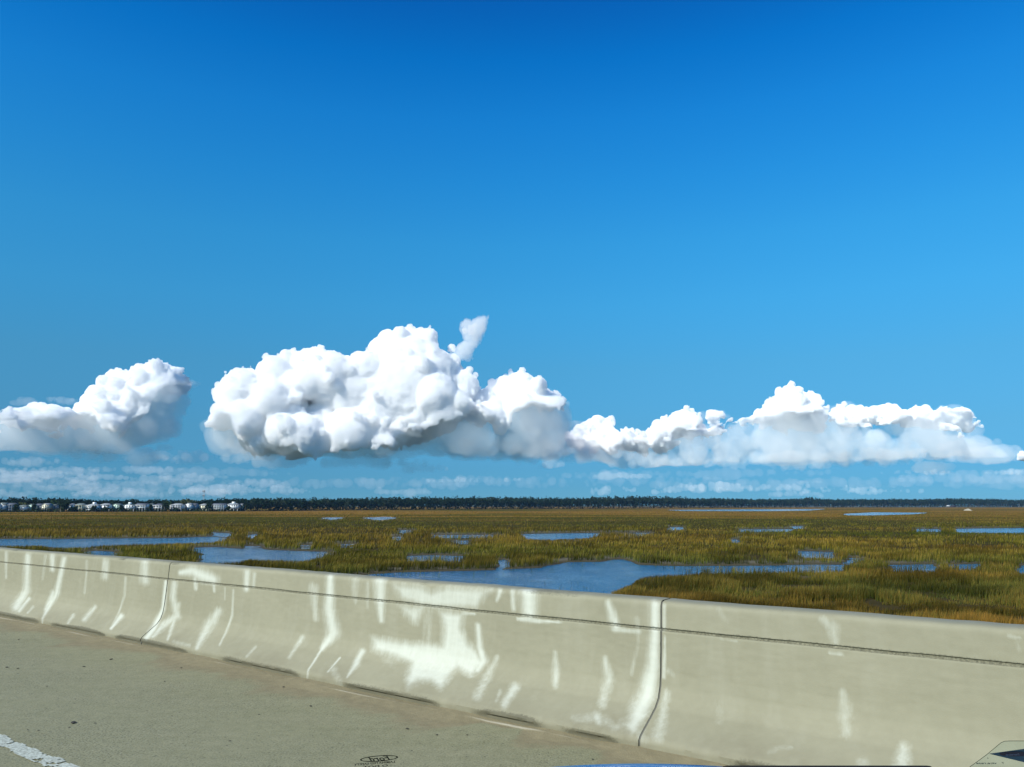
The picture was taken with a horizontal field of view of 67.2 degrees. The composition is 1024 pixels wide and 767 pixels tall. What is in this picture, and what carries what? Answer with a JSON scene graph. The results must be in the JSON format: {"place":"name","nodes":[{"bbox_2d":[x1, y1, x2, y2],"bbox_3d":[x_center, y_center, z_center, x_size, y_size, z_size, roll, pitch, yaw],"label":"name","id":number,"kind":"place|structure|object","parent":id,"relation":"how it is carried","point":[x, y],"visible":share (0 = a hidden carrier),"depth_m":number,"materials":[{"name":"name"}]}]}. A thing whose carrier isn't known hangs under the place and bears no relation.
{"place":"outdoors","nodes":[
{"label":"outdoors","id":0,"kind":"place"},
{"bbox_2d":[0,616,729,766],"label":"road","id":1,"kind":"structure","parent":0,"point":[130,704],"depth_m":5.04,"materials":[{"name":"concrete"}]},
{"bbox_2d":[0,734,78,766],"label":"road marking","id":2,"kind":"object","parent":1,"relation":"on","point":[23,750],"visible":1,"depth_m":4.38,"materials":[{"name":"paint"}]},
{"bbox_2d":[0,547,179,643],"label":"concrete barrier","id":3,"kind":"object","parent":1,"relation":"on","point":[122,598],"visible":0.98,"depth_m":8.91,"materials":[{"name":"grey concrete"}]},
{"bbox_2d":[141,561,670,745],"bbox_3d":[-1.381,2.007,6.345,5.612,0.812,0.552,-6,-11,36],"label":"concrete barrier","id":4,"kind":"object","parent":1,"relation":"on","point":[583,664],"visible":1,"depth_m":5.71,"materials":[{"name":"grey concrete"}]},
{"bbox_2d":[355,741,1023,766],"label":"car","id":5,"kind":"object","parent":1,"relation":"on","point":[1017,755],"visible":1,"depth_m":1.09,"materials":[{"name":"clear glass"}]},
{"bbox_2d":[639,598,1023,766],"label":"concrete barrier","id":6,"kind":"object","parent":1,"relation":"on","point":[743,684],"visible":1,"depth_m":4.12,"materials":[{"name":"grey concrete"}]},
{"bbox_2d":[0,507,1023,623],"bbox_3d":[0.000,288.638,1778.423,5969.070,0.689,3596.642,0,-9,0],"label":"marsh ground","id":7,"kind":"structure","parent":0,"point":[876,603],"depth_m":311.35,"materials":[{"name":"plant"}]},
{"bbox_2d":[0,503,8,511],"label":"house","id":8,"kind":"structure","parent":7,"relation":"on","point":[3,506],"depth_m":839.80,"materials":[{"name":"white"}]},
{"bbox_2d":[5,503,18,511],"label":"house","id":9,"kind":"structure","parent":7,"relation":"on","point":[10,506],"depth_m":843.96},
{"bbox_2d":[12,504,18,510],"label":"tree","id":10,"kind":"object","parent":7,"relation":"on","point":[15,508],"visible":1,"depth_m":840.49,"materials":[{"name":"green plant"}]},
{"bbox_2d":[18,505,29,511],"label":"house","id":11,"kind":"structure","parent":7,"relation":"on","point":[24,507],"depth_m":845.74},
{"bbox_2d":[42,503,52,511],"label":"house","id":12,"kind":"structure","parent":7,"relation":"on","point":[47,506],"depth_m":859.56,"materials":[{"name":"white"}]},
{"bbox_2d":[52,504,60,511],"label":"house","id":13,"kind":"structure","parent":7,"relation":"on","point":[55,506],"depth_m":868.82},
{"bbox_2d":[57,499,66,511],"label":"tree","id":14,"kind":"object","parent":7,"relation":"on","point":[61,504],"visible":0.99,"depth_m":860.85,"materials":[{"name":"green plant"}]},
{"bbox_2d":[61,499,69,509],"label":"tree","id":15,"kind":"object","parent":7,"relation":"on","point":[67,503],"visible":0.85,"depth_m":868.08,"materials":[{"name":"green plant"}]},
{"bbox_2d":[75,503,87,511],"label":"house","id":16,"kind":"structure","parent":7,"relation":"on","point":[81,506],"depth_m":878.70,"materials":[{"name":"white"}]},
{"bbox_2d":[85,502,100,511],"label":"house","id":17,"kind":"structure","parent":7,"relation":"on","point":[91,505],"depth_m":882.80,"materials":[{"name":"white"}]},
{"bbox_2d":[89,505,96,511],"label":"tree","id":18,"kind":"object","parent":7,"relation":"on","point":[93,508],"visible":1,"depth_m":874.85,"materials":[{"name":"green plant"}]},
{"bbox_2d":[101,505,110,510],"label":"tree","id":19,"kind":"object","parent":7,"relation":"on","point":[104,508],"visible":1,"depth_m":881.06,"materials":[{"name":"green plant"}]},
{"bbox_2d":[100,503,112,511],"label":"house","id":20,"kind":"structure","parent":7,"relation":"on","point":[105,504],"depth_m":889.63,"materials":[{"name":"white"}]},
{"bbox_2d":[111,504,123,511],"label":"house","id":21,"kind":"structure","parent":7,"relation":"on","point":[115,506],"depth_m":896.94,"materials":[{"name":"white"}]},
{"bbox_2d":[122,502,136,511],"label":"house","id":22,"kind":"structure","parent":7,"relation":"on","point":[129,505],"depth_m":903.26,"materials":[{"name":"white"}]},
{"bbox_2d":[135,503,148,511],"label":"house","id":23,"kind":"structure","parent":7,"relation":"on","point":[142,506],"depth_m":910.11,"materials":[{"name":"white"}]},
{"bbox_2d":[152,504,165,511],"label":"house","id":24,"kind":"structure","parent":7,"relation":"on","point":[157,506],"depth_m":918.64,"materials":[{"name":"white"}]},
{"bbox_2d":[162,499,169,509],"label":"tree","id":25,"kind":"object","parent":7,"relation":"on","point":[165,504],"visible":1,"depth_m":916.87,"materials":[{"name":"green plant"}]},
{"bbox_2d":[169,503,185,511],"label":"house","id":26,"kind":"structure","parent":7,"relation":"on","point":[180,506],"depth_m":927.10,"materials":[{"name":"white"}]},
{"bbox_2d":[185,503,193,510],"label":"house","id":27,"kind":"structure","parent":7,"relation":"on","point":[188,506],"depth_m":935.94,"materials":[{"name":"white"}]},
{"bbox_2d":[193,503,198,510],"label":"house","id":28,"kind":"structure","parent":7,"relation":"on","point":[195,506],"depth_m":942.61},
{"bbox_2d":[199,504,209,509],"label":"house","id":29,"kind":"structure","parent":7,"relation":"on","point":[201,506],"depth_m":945.91,"materials":[{"name":"white"}]},
{"bbox_2d":[205,501,213,510],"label":"tree","id":30,"kind":"object","parent":7,"relation":"on","point":[208,505],"visible":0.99,"depth_m":942.74,"materials":[{"name":"green plant"}]},
{"bbox_2d":[211,503,226,510],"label":"house","id":31,"kind":"structure","parent":7,"relation":"on","point":[222,506],"depth_m":957.34,"materials":[{"name":"white"}]},
{"bbox_2d":[226,502,240,510],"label":"house","id":32,"kind":"structure","parent":7,"relation":"on","point":[235,506],"depth_m":960.97,"materials":[{"name":"white"}]},
{"bbox_2d":[0,506,1000,511],"bbox_3d":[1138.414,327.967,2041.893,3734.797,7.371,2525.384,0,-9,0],"label":"undergrowth","id":33,"kind":"object","parent":7,"relation":"on","point":[99,510],"visible":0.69,"depth_m":998.06,"materials":[{"name":"green plant"}]},
{"bbox_2d":[0,495,1023,510],"bbox_3d":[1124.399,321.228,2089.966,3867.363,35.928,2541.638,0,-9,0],"label":"forest","id":34,"kind":"object","parent":7,"relation":"on","point":[281,504],"visible":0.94,"depth_m":1515.44,"materials":[{"name":"green plant"}]},
{"bbox_2d":[0,509,1023,593],"bbox_3d":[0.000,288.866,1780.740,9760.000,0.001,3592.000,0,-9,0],"label":"water","id":35,"kind":"structure","parent":0,"point":[609,576],"depth_m":102.98,"materials":[{"name":"blue liquid"}]},
{"bbox_2d":[0,0,1023,504],"label":"sky","id":36,"kind":"structure","parent":0,"point":[307,249],"materials":[{"name":"blue"}]},
{"bbox_2d":[293,505,1023,506],"bbox_3d":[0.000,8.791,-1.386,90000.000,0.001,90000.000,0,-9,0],"label":"terrain","id":37,"kind":"structure","parent":0,"point":[739,505],"depth_m":4420.38,"materials":[{"name":"plant"}]}
]}

